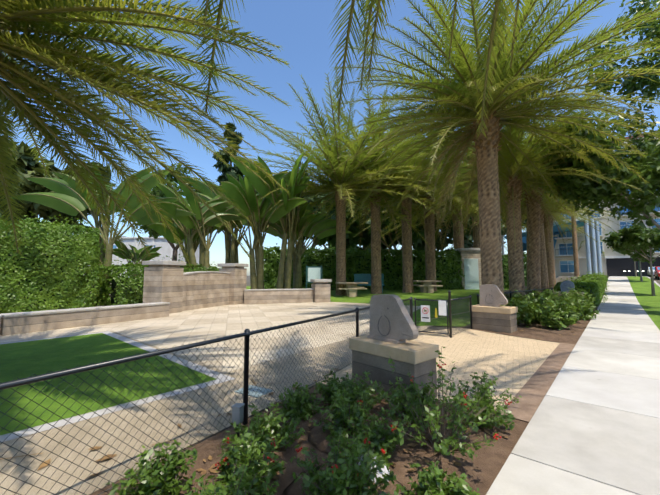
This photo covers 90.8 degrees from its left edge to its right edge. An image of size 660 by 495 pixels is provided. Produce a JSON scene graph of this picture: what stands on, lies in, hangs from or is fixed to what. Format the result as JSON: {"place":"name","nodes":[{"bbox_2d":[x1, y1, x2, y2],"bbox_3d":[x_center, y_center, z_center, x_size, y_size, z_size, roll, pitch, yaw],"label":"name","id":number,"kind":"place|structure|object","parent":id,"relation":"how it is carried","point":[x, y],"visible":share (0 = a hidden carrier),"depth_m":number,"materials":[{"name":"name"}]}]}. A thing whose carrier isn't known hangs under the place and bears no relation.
{"place":"outdoors","nodes":[
{"label":"outdoors","id":0,"kind":"place"},
{"bbox_2d":[11,161,195,301],"bbox_3d":[-13.804,-0.859,20.009,7.803,8.563,8.451,-4,-6,41],"label":"strelitzia","id":1,"kind":"object","parent":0,"point":[65,193],"depth_m":19.65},
{"bbox_2d":[0,333,215,434],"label":"turf grass","id":2,"kind":"structure","parent":0,"point":[21,360],"depth_m":5.41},
{"bbox_2d":[0,331,234,442],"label":"concrete curb","id":3,"kind":"structure","parent":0,"point":[59,423],"depth_m":4.69,"materials":[{"name":"concrete"}]},
{"bbox_2d":[110,238,160,276],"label":"shrub","id":4,"kind":"object","parent":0,"point":[137,252],"depth_m":20.80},
{"bbox_2d":[84,236,206,277],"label":"white warehouse","id":5,"kind":"structure","parent":0,"point":[165,249],"depth_m":77.03,"materials":[{"name":"paint"}]},
{"bbox_2d":[148,220,220,267],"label":"strelitzia","id":6,"kind":"object","parent":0,"point":[166,233],"depth_m":25.48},
{"bbox_2d":[143,178,260,271],"bbox_3d":[-9.884,-0.441,23.808,6.188,8.446,9.386,-4,-6,41],"label":"strelitzia","id":7,"kind":"object","parent":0,"point":[186,221],"depth_m":23.30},
{"bbox_2d":[0,302,420,371],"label":"plaza paving","id":8,"kind":"structure","parent":0,"point":[186,327],"depth_m":10.24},
{"bbox_2d":[0,302,469,494],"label":"paved walkway","id":9,"kind":"structure","parent":0,"point":[18,470],"depth_m":3.59,"materials":[{"name":"stone"}]},
{"bbox_2d":[0,378,255,459],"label":"fallen leaves","id":10,"kind":"object","parent":9,"relation":"on","point":[41,453],"visible":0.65,"depth_m":3.07,"materials":[{"name":"brown plant"}]},
{"bbox_2d":[0,0,302,269],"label":"palm","id":11,"kind":"object","parent":9,"relation":"on","point":[49,18],"visible":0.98,"depth_m":5.33,"materials":[{"name":"plant"}]},
{"bbox_2d":[92,254,220,305],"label":"low hedge","id":12,"kind":"object","parent":9,"relation":"on","point":[116,271],"depth_m":18.50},
{"bbox_2d":[0,260,331,335],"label":"park walls","id":13,"kind":"structure","parent":9,"relation":"on","point":[169,287],"depth_m":14.65,"materials":[{"name":"stone"}]},
{"bbox_2d":[37,367,341,478],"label":"fallen leaves","id":14,"kind":"object","parent":9,"relation":"on","point":[43,464],"visible":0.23,"depth_m":3.05,"materials":[{"name":"brown plant"}]},
{"bbox_2d":[0,298,410,494],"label":"fence","id":15,"kind":"object","parent":9,"relation":"on","point":[167,399],"visible":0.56,"depth_m":2.87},
{"bbox_2d":[178,170,287,262],"bbox_3d":[-8.012,-0.904,26.657,12.252,9.807,8.168,-4,-6,41],"label":"strelitzia","id":16,"kind":"object","parent":9,"relation":"on","point":[232,255],"depth_m":26.04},
{"bbox_2d":[234,385,272,397],"bbox_3d":[-1.122,2.110,4.778,0.450,0.020,0.320,-3,-6,30],"label":"valve box lid","id":17,"kind":"object","parent":9,"relation":"on","point":[255,389],"visible":0.85,"depth_m":4.74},
{"bbox_2d":[255,243,464,289],"bbox_3d":[3.927,2.351,39.093,25.670,5.976,4.181,1,-5,-7],"label":"hedge","id":18,"kind":"object","parent":9,"relation":"on","point":[312,253],"depth_m":38.18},
{"bbox_2d":[414,312,469,326],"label":"lawn grass","id":19,"kind":"structure","parent":9,"relation":"on","point":[436,322],"depth_m":11.98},
{"bbox_2d":[217,171,307,288],"bbox_3d":[-5.958,-0.825,24.993,11.618,9.388,9.974,-4,-6,41],"label":"strelitzia","id":20,"kind":"object","parent":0,"point":[233,192],"depth_m":23.80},
{"bbox_2d":[229,152,316,288],"bbox_3d":[-3.568,-1.735,24.780,10.640,11.192,12.603,-4,-6,41],"label":"strelitzia","id":21,"kind":"object","parent":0,"point":[260,186],"depth_m":23.59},
{"bbox_2d":[238,201,351,288],"bbox_3d":[-3.174,0.115,27.708,7.916,7.945,8.669,-4,-6,41],"label":"strelitzia","id":22,"kind":"object","parent":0,"point":[321,226],"depth_m":27.29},
{"bbox_2d":[1,0,659,275],"label":"sky","id":23,"kind":"structure","parent":0,"point":[301,28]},
{"bbox_2d":[89,276,659,494],"bbox_3d":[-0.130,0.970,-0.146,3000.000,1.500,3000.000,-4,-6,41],"label":"ground","id":24,"kind":"structure","parent":0,"point":[434,328],"depth_m":10.80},
{"bbox_2d":[0,212,110,313],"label":"hedge","id":25,"kind":"object","parent":24,"relation":"on","point":[89,253],"depth_m":15.08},
{"bbox_2d":[0,141,112,225],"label":"tree","id":26,"kind":"object","parent":24,"relation":"on","point":[30,166],"depth_m":43.07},
{"bbox_2d":[116,162,200,260],"bbox_3d":[-16.755,-2.421,36.749,12.347,14.559,11.870,-4,-6,41],"label":"park tree","id":27,"kind":"object","parent":24,"relation":"on","point":[156,191],"depth_m":35.99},
{"bbox_2d":[212,122,243,262],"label":"conifer","id":28,"kind":"object","parent":24,"relation":"on","point":[222,167],"depth_m":62.70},
{"bbox_2d":[90,385,528,494],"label":"mulch bed","id":29,"kind":"object","parent":24,"relation":"on","point":[482,469],"depth_m":3.10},
{"bbox_2d":[170,473,249,494],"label":"mulch mound","id":30,"kind":"object","parent":29,"relation":"on","point":[194,484],"visible":0.33,"depth_m":2.62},
{"bbox_2d":[102,439,199,494],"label":"shrub","id":31,"kind":"object","parent":30,"relation":"on","point":[144,477],"depth_m":2.39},
{"bbox_2d":[213,428,295,494],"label":"shrub","id":32,"kind":"object","parent":30,"relation":"on","point":[239,453],"depth_m":2.59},
{"bbox_2d":[215,438,275,487],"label":"berry shrub","id":33,"kind":"object","parent":32,"relation":"attached to","point":[224,460],"visible":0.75,"depth_m":2.58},
{"bbox_2d":[185,455,278,494],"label":"shrub","id":34,"kind":"object","parent":29,"relation":"on","point":[209,490],"depth_m":2.18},
{"bbox_2d":[231,403,244,444],"bbox_3d":[-0.915,1.776,3.220,0.100,0.425,0.100,-1,-5,13],"label":"electrical box","id":35,"kind":"object","parent":29,"relation":"on","point":[238,412],"visible":0.62,"depth_m":3.20,"materials":[{"name":"grey plastic"}]},
{"bbox_2d":[225,402,304,452],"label":"shrub","id":36,"kind":"object","parent":29,"relation":"on","point":[259,425],"depth_m":3.16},
{"bbox_2d":[276,382,323,420],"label":"shrub","id":37,"kind":"object","parent":29,"relation":"on","point":[296,404],"depth_m":3.90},
{"bbox_2d":[315,368,360,403],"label":"shrub","id":38,"kind":"object","parent":29,"relation":"on","point":[327,397],"depth_m":4.29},
{"bbox_2d":[283,463,403,494],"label":"shrub","id":39,"kind":"object","parent":29,"relation":"on","point":[293,488],"visible":0.19,"depth_m":2.58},
{"bbox_2d":[356,453,389,482],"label":"flower","id":40,"kind":"object","parent":39,"relation":"on","point":[383,470],"visible":0.06,"depth_m":2.68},
{"bbox_2d":[306,383,386,442],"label":"shrub","id":41,"kind":"object","parent":29,"relation":"on","point":[343,409],"depth_m":3.35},
{"bbox_2d":[308,419,386,457],"bbox_3d":[0.201,1.981,3.487,0.900,0.050,0.900,-4,-6,41],"label":"rock","id":42,"kind":"object","parent":29,"relation":"on","point":[317,434],"visible":0.29,"depth_m":3.36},
{"bbox_2d":[292,431,407,494],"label":"shrub","id":43,"kind":"object","parent":29,"relation":"on","point":[340,482],"depth_m":2.33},
{"bbox_2d":[296,438,384,475],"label":"flowers","id":44,"kind":"object","parent":43,"relation":"attached to","point":[299,450],"visible":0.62,"depth_m":2.43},
{"bbox_2d":[196,401,507,494],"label":"flowers","id":45,"kind":"object","parent":29,"relation":"on","point":[301,440],"visible":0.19,"depth_m":2.96,"materials":[{"name":"plant"}]},
{"bbox_2d":[329,371,390,410],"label":"shrub","id":46,"kind":"object","parent":29,"relation":"on","point":[361,391],"depth_m":4.07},
{"bbox_2d":[330,407,409,470],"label":"shrub","id":47,"kind":"object","parent":29,"relation":"on","point":[390,439],"depth_m":2.95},
{"bbox_2d":[381,377,436,420],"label":"shrub","id":48,"kind":"object","parent":29,"relation":"on","point":[422,392],"depth_m":3.93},
{"bbox_2d":[354,347,509,460],"bbox_3d":[1.040,1.513,3.307,1.385,0.972,1.433,-4,-6,41],"label":"shrub","id":49,"kind":"object","parent":29,"relation":"on","point":[443,447],"depth_m":3.19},
{"bbox_2d":[358,363,511,439],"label":"flowers","id":50,"kind":"object","parent":49,"relation":"attached to","point":[495,435],"visible":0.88,"depth_m":2.99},
{"bbox_2d":[396,460,479,494],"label":"shrub","id":51,"kind":"object","parent":29,"relation":"on","point":[448,483],"depth_m":2.35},
{"bbox_2d":[452,372,521,429],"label":"shrub","id":52,"kind":"object","parent":29,"relation":"on","point":[496,418],"depth_m":3.64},
{"bbox_2d":[294,187,356,247],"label":"tree","id":53,"kind":"object","parent":24,"relation":"on","point":[323,241],"depth_m":56.35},
{"bbox_2d":[301,188,365,255],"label":"tree","id":54,"kind":"object","parent":24,"relation":"on","point":[351,240],"depth_m":66.59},
{"bbox_2d":[244,63,450,295],"bbox_3d":[1.140,-4.392,28.722,19.520,17.243,19.169,-4,-6,41],"label":"palm","id":55,"kind":"object","parent":24,"relation":"on","point":[331,161],"depth_m":26.48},
{"bbox_2d":[352,230,398,254],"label":"pine","id":56,"kind":"object","parent":24,"relation":"on","point":[366,241],"depth_m":79.84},
{"bbox_2d":[246,286,508,321],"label":"lawn grass","id":57,"kind":"structure","parent":24,"relation":"on","point":[363,296],"depth_m":24.90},
{"bbox_2d":[306,266,321,288],"bbox_3d":[-1.132,2.497,23.327,1.180,2.400,0.090,0,-5,1],"label":"info sign","id":58,"kind":"object","parent":57,"relation":"on","point":[313,272],"visible":0.67,"depth_m":23.34,"materials":[{"name":"white paint"}]},
{"bbox_2d":[335,282,367,296],"bbox_3d":[1.766,3.422,26.712,2.752,1.130,2.803,1,-5,-10],"label":"picnic table","id":59,"kind":"object","parent":57,"relation":"on","point":[351,288],"visible":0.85,"depth_m":26.03,"materials":[{"name":"concrete"}]},
{"bbox_2d":[354,274,384,293],"bbox_3d":[3.687,3.400,30.695,2.840,1.850,0.920,-1,-5,6],"label":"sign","id":60,"kind":"object","parent":57,"relation":"on","point":[362,277],"visible":0.52,"depth_m":31.10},
{"bbox_2d":[413,280,442,292],"bbox_3d":[9.636,3.889,32.547,2.897,1.190,2.950,1,-5,-10],"label":"picnic table","id":61,"kind":"object","parent":57,"relation":"on","point":[427,286],"visible":0.9,"depth_m":31.98,"materials":[{"name":"concrete"}]},
{"bbox_2d":[454,248,481,288],"bbox_3d":[17.442,2.658,40.535,3.300,5.000,2.700,0,-5,1],"label":"utility kiosk","id":62,"kind":"object","parent":57,"relation":"on","point":[471,263],"visible":0.65,"depth_m":39.32,"materials":[{"name":"glass"}]},
{"bbox_2d":[282,70,473,293],"bbox_3d":[4.255,-4.959,30.904,19.368,18.745,19.111,-4,-6,41],"label":"palm","id":63,"kind":"object","parent":24,"relation":"on","point":[354,134],"depth_m":29.68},
{"bbox_2d":[347,196,441,250],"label":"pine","id":64,"kind":"object","parent":24,"relation":"on","point":[415,239],"depth_m":62.89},
{"bbox_2d":[312,94,477,292],"bbox_3d":[7.854,-4.919,33.444,20.133,19.096,20.150,-4,-6,41],"label":"palm","id":65,"kind":"object","parent":24,"relation":"on","point":[395,189],"depth_m":32.50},
{"bbox_2d":[346,127,478,290],"bbox_3d":[10.751,-4.482,35.702,18.318,18.607,19.004,-4,-6,41],"label":"palm","id":66,"kind":"object","parent":24,"relation":"on","point":[430,259],"depth_m":34.99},
{"bbox_2d":[389,213,472,251],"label":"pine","id":67,"kind":"object","parent":24,"relation":"on","point":[447,241],"depth_m":68.18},
{"bbox_2d":[353,104,583,256],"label":"palm","id":68,"kind":"object","parent":24,"relation":"on","point":[437,230],"depth_m":42.65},
{"bbox_2d":[450,211,526,247],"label":"pine","id":69,"kind":"object","parent":24,"relation":"on","point":[470,244],"depth_m":74.41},
{"bbox_2d":[330,0,659,294],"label":"palm","id":70,"kind":"object","parent":24,"relation":"on","point":[451,96],"depth_m":12.08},
{"bbox_2d":[470,109,501,153],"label":"palm boots","id":71,"kind":"object","parent":70,"relation":"attached to","point":[493,136],"visible":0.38,"depth_m":12.71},
{"bbox_2d":[364,104,629,249],"bbox_3d":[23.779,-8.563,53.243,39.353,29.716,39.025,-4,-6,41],"label":"palm","id":72,"kind":"object","parent":24,"relation":"on","point":[468,217],"depth_m":51.19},
{"bbox_2d":[502,252,526,288],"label":"hedge","id":73,"kind":"object","parent":24,"relation":"on","point":[505,258],"depth_m":41.21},
{"bbox_2d":[506,293,525,307],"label":"shrub","id":74,"kind":"object","parent":24,"relation":"on","point":[515,297],"depth_m":13.25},
{"bbox_2d":[511,295,544,326],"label":"shrub","id":75,"kind":"object","parent":24,"relation":"on","point":[529,312],"depth_m":10.72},
{"bbox_2d":[460,307,597,343],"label":"bed mulch","id":76,"kind":"object","parent":24,"relation":"on","point":[551,334],"depth_m":9.71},
{"bbox_2d":[469,304,517,332],"bbox_3d":[5.155,2.222,10.254,1.225,0.730,0.791,-4,-6,41],"label":"stone pedestal","id":77,"kind":"object","parent":76,"relation":"on","point":[497,319],"visible":0.85,"depth_m":9.95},
{"bbox_2d":[479,284,507,306],"bbox_3d":[5.166,1.516,10.309,0.830,0.687,0.220,-4,-6,41],"label":"stone sculpture","id":78,"kind":"object","parent":77,"relation":"on","point":[492,295],"visible":1,"depth_m":10.27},
{"bbox_2d":[500,298,524,324],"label":"shrub","id":79,"kind":"object","parent":76,"relation":"on","point":[518,315],"visible":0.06,"depth_m":10.88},
{"bbox_2d":[504,294,523,309],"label":"shrub","id":80,"kind":"object","parent":76,"relation":"on","point":[513,303],"visible":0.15,"depth_m":11.90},
{"bbox_2d":[477,287,552,303],"bbox_3d":[8.393,2.374,14.100,0.995,1.080,9.321,-4,-6,41],"label":"fence frame","id":81,"kind":"object","parent":76,"relation":"on","point":[510,292],"visible":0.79,"depth_m":13.42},
{"bbox_2d":[479,289,545,302],"bbox_3d":[8.392,2.366,14.101,0.930,1.019,9.254,-4,-6,41],"label":"fence","id":82,"kind":"object","parent":81,"relation":"attached to","point":[524,292],"visible":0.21,"depth_m":14.18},
{"bbox_2d":[535,289,567,297],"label":"shrub","id":83,"kind":"object","parent":76,"relation":"on","point":[550,292],"depth_m":15.23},
{"bbox_2d":[534,295,576,329],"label":"shrub","id":84,"kind":"object","parent":76,"relation":"on","point":[562,315],"depth_m":10.26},
{"bbox_2d":[544,289,573,304],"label":"shrub","id":85,"kind":"object","parent":76,"relation":"on","point":[552,297],"depth_m":12.98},
{"bbox_2d":[553,291,584,297],"bbox_3d":[12.480,2.745,17.042,1.363,0.840,0.908,-4,-6,41],"label":"third pedestal","id":86,"kind":"object","parent":76,"relation":"on","point":[568,294],"visible":0.1,"depth_m":16.76,"materials":[{"name":"stone"}]},
{"bbox_2d":[554,298,585,322],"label":"shrub","id":87,"kind":"object","parent":76,"relation":"on","point":[576,311],"depth_m":11.65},
{"bbox_2d":[561,292,582,309],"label":"shrub","id":88,"kind":"object","parent":76,"relation":"on","point":[571,299],"visible":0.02,"depth_m":13.19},
{"bbox_2d":[400,54,658,300],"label":"palm","id":89,"kind":"object","parent":24,"relation":"on","point":[538,152],"depth_m":17.07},
{"bbox_2d":[501,174,523,200],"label":"palm boots","id":90,"kind":"object","parent":89,"relation":"attached to","point":[515,187],"visible":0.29,"depth_m":17.38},
{"bbox_2d":[450,96,623,296],"bbox_3d":[14.013,-2.896,21.856,11.774,13.097,11.682,-4,-6,41],"label":"palm","id":91,"kind":"object","parent":24,"relation":"on","point":[533,250],"depth_m":21.53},
{"bbox_2d":[501,343,575,421],"bbox_3d":[4.053,2.206,5.981,0.315,0.001,5.650,-4,-6,41],"label":"brick paving band","id":92,"kind":"object","parent":24,"relation":"on","point":[533,391],"depth_m":5.01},
{"bbox_2d":[520,290,559,323],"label":"shrub","id":93,"kind":"object","parent":24,"relation":"on","point":[538,300],"depth_m":11.52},
{"bbox_2d":[468,192,620,291],"bbox_3d":[17.263,-2.294,26.989,10.876,12.769,11.329,-4,-6,41],"label":"palm","id":94,"kind":"object","parent":24,"relation":"on","point":[559,213],"depth_m":26.35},
{"bbox_2d":[530,290,559,302],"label":"shrub","id":95,"kind":"object","parent":24,"relation":"on","point":[553,294],"depth_m":14.41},
{"bbox_2d":[501,218,592,277],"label":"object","id":96,"kind":"object","parent":24,"relation":"on","point":[555,229],"visible":0.17,"depth_m":60.14,"materials":[{"name":"fabric"}]},
{"bbox_2d":[541,299,578,324],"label":"shrub","id":97,"kind":"object","parent":24,"relation":"on","point":[558,309],"depth_m":11.21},
{"bbox_2d":[501,190,625,287],"bbox_3d":[21.500,-1.979,31.927,11.636,12.979,10.796,-4,-6,41],"label":"palm","id":98,"kind":"object","parent":24,"relation":"on","point":[549,246],"depth_m":31.41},
{"bbox_2d":[571,215,579,276],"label":"tall fan palm","id":99,"kind":"object","parent":24,"relation":"on","point":[575,256],"visible":0.65,"depth_m":49.21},
{"bbox_2d":[560,288,594,307],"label":"shrub","id":100,"kind":"object","parent":24,"relation":"on","point":[575,295],"depth_m":14.55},
{"bbox_2d":[562,286,596,300],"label":"shrub","id":101,"kind":"object","parent":24,"relation":"on","point":[578,292],"depth_m":15.33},
{"bbox_2d":[569,294,599,319],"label":"shrub","id":102,"kind":"object","parent":24,"relation":"on","point":[587,310],"depth_m":12.51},
{"bbox_2d":[565,228,612,257],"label":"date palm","id":103,"kind":"object","parent":24,"relation":"on","point":[584,241],"visible":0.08,"depth_m":59.56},
{"bbox_2d":[584,216,601,274],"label":"steel columns","id":104,"kind":"structure","parent":24,"relation":"on","point":[596,259],"depth_m":53.11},
{"bbox_2d":[553,130,659,275],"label":"building","id":105,"kind":"structure","parent":24,"relation":"on","point":[614,263],"depth_m":58.11,"materials":[{"name":"beige paint"}]},
{"bbox_2d":[626,276,659,329],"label":"grass lawn","id":106,"kind":"structure","parent":24,"relation":"on","point":[649,303],"depth_m":22.85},
{"bbox_2d":[196,0,534,141],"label":"palm","id":107,"kind":"object","parent":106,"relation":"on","point":[368,6],"visible":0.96,"depth_m":5.84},
{"bbox_2d":[538,0,659,229],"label":"street tree","id":108,"kind":"object","parent":106,"relation":"on","point":[648,169],"depth_m":15.46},
{"bbox_2d":[613,247,638,276],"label":"street tree","id":109,"kind":"object","parent":106,"relation":"on","point":[635,268],"depth_m":43.68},
{"bbox_2d":[602,224,659,295],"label":"street tree","id":110,"kind":"object","parent":106,"relation":"on","point":[642,238],"depth_m":23.61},
{"bbox_2d":[615,246,654,280],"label":"street tree","id":111,"kind":"object","parent":106,"relation":"on","point":[634,256],"depth_m":34.00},
{"bbox_2d":[421,301,446,321],"bbox_3d":[2.918,1.799,9.175,0.708,0.610,0.141,-4,-6,41],"label":"gate sign","id":112,"kind":"object","parent":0,"point":[425,313],"visible":1,"depth_m":9.22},
{"bbox_2d":[318,328,559,408],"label":"paved walkway","id":113,"kind":"structure","parent":0,"point":[513,363],"depth_m":6.65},
{"bbox_2d":[0,297,411,494],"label":"fence frame","id":114,"kind":"object","parent":113,"relation":"on","point":[247,333],"visible":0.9,"depth_m":3.25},
{"bbox_2d":[349,335,438,400],"bbox_3d":[0.918,1.758,4.811,1.261,0.730,0.739,-4,-6,41],"label":"stone pedestal","id":115,"kind":"object","parent":113,"relation":"on","point":[417,359],"visible":0.71,"depth_m":4.53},
{"bbox_2d":[367,294,418,343],"bbox_3d":[0.935,1.053,4.874,0.838,0.687,0.268,-4,-6,41],"label":"stone monument","id":116,"kind":"object","parent":115,"relation":"on","point":[390,320],"visible":1,"depth_m":4.81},
{"bbox_2d":[418,290,451,337],"bbox_3d":[2.917,1.852,9.209,1.005,1.290,0.208,-4,-6,41],"label":"gate latch post","id":117,"kind":"object","parent":113,"relation":"on","point":[449,329],"visible":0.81,"depth_m":8.95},
{"bbox_2d":[414,298,448,335],"bbox_3d":[2.886,1.967,9.210,0.988,1.060,0.194,-4,-6,41],"label":"gate frame","id":118,"kind":"object","parent":117,"relation":"attached to","point":[415,299],"visible":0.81,"depth_m":9.37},
{"bbox_2d":[416,301,448,334],"bbox_3d":[2.896,1.982,9.203,0.963,0.953,0.158,-4,-6,41],"label":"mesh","id":119,"kind":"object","parent":118,"relation":"attached to","point":[436,319],"depth_m":9.10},
{"bbox_2d":[451,295,472,334],"bbox_3d":[3.906,1.998,9.682,0.118,1.080,1.906,-4,-6,41],"label":"fence frame","id":120,"kind":"object","parent":113,"relation":"on","point":[470,296],"visible":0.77,"depth_m":10.34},
{"bbox_2d":[451,297,470,334],"bbox_3d":[3.900,1.989,9.665,0.068,1.018,1.873,-4,-6,41],"label":"fence","id":121,"kind":"object","parent":120,"relation":"attached to","point":[461,316],"visible":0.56,"depth_m":9.68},
{"bbox_2d":[523,186,543,205],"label":"palm boots","id":122,"kind":"object","parent":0,"point":[534,196],"visible":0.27,"depth_m":21.64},
{"bbox_2d":[560,280,574,291],"bbox_3d":[12.474,2.028,17.096,0.608,0.597,0.189,-4,-6,41],"label":"third pedestal emblem","id":123,"kind":"object","parent":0,"point":[565,285],"visible":0.9,"depth_m":17.07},
{"bbox_2d":[486,276,659,494],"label":"sidewalk","id":124,"kind":"structure","parent":0,"point":[593,427],"depth_m":3.80,"materials":[{"name":"concrete"}]},
{"bbox_2d":[549,276,607,307],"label":"hedge","id":125,"kind":"object","parent":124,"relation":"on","point":[598,287],"depth_m":18.40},
{"bbox_2d":[579,271,608,286],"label":"hedge","id":126,"kind":"object","parent":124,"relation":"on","point":[602,276],"depth_m":30.13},
{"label":"road","id":127,"kind":"structure","parent":0,"visible":0},
{"bbox_2d":[647,267,654,276],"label":"white car","id":128,"kind":"object","parent":127,"relation":"on","point":[648,272],"visible":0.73,"depth_m":44.79,"materials":[{"name":"paint"}]},
{"bbox_2d":[654,267,659,279],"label":"red car","id":129,"kind":"object","parent":127,"relation":"on","point":[657,272],"visible":0.94,"depth_m":35.93,"materials":[{"name":"paint"}]}
]}

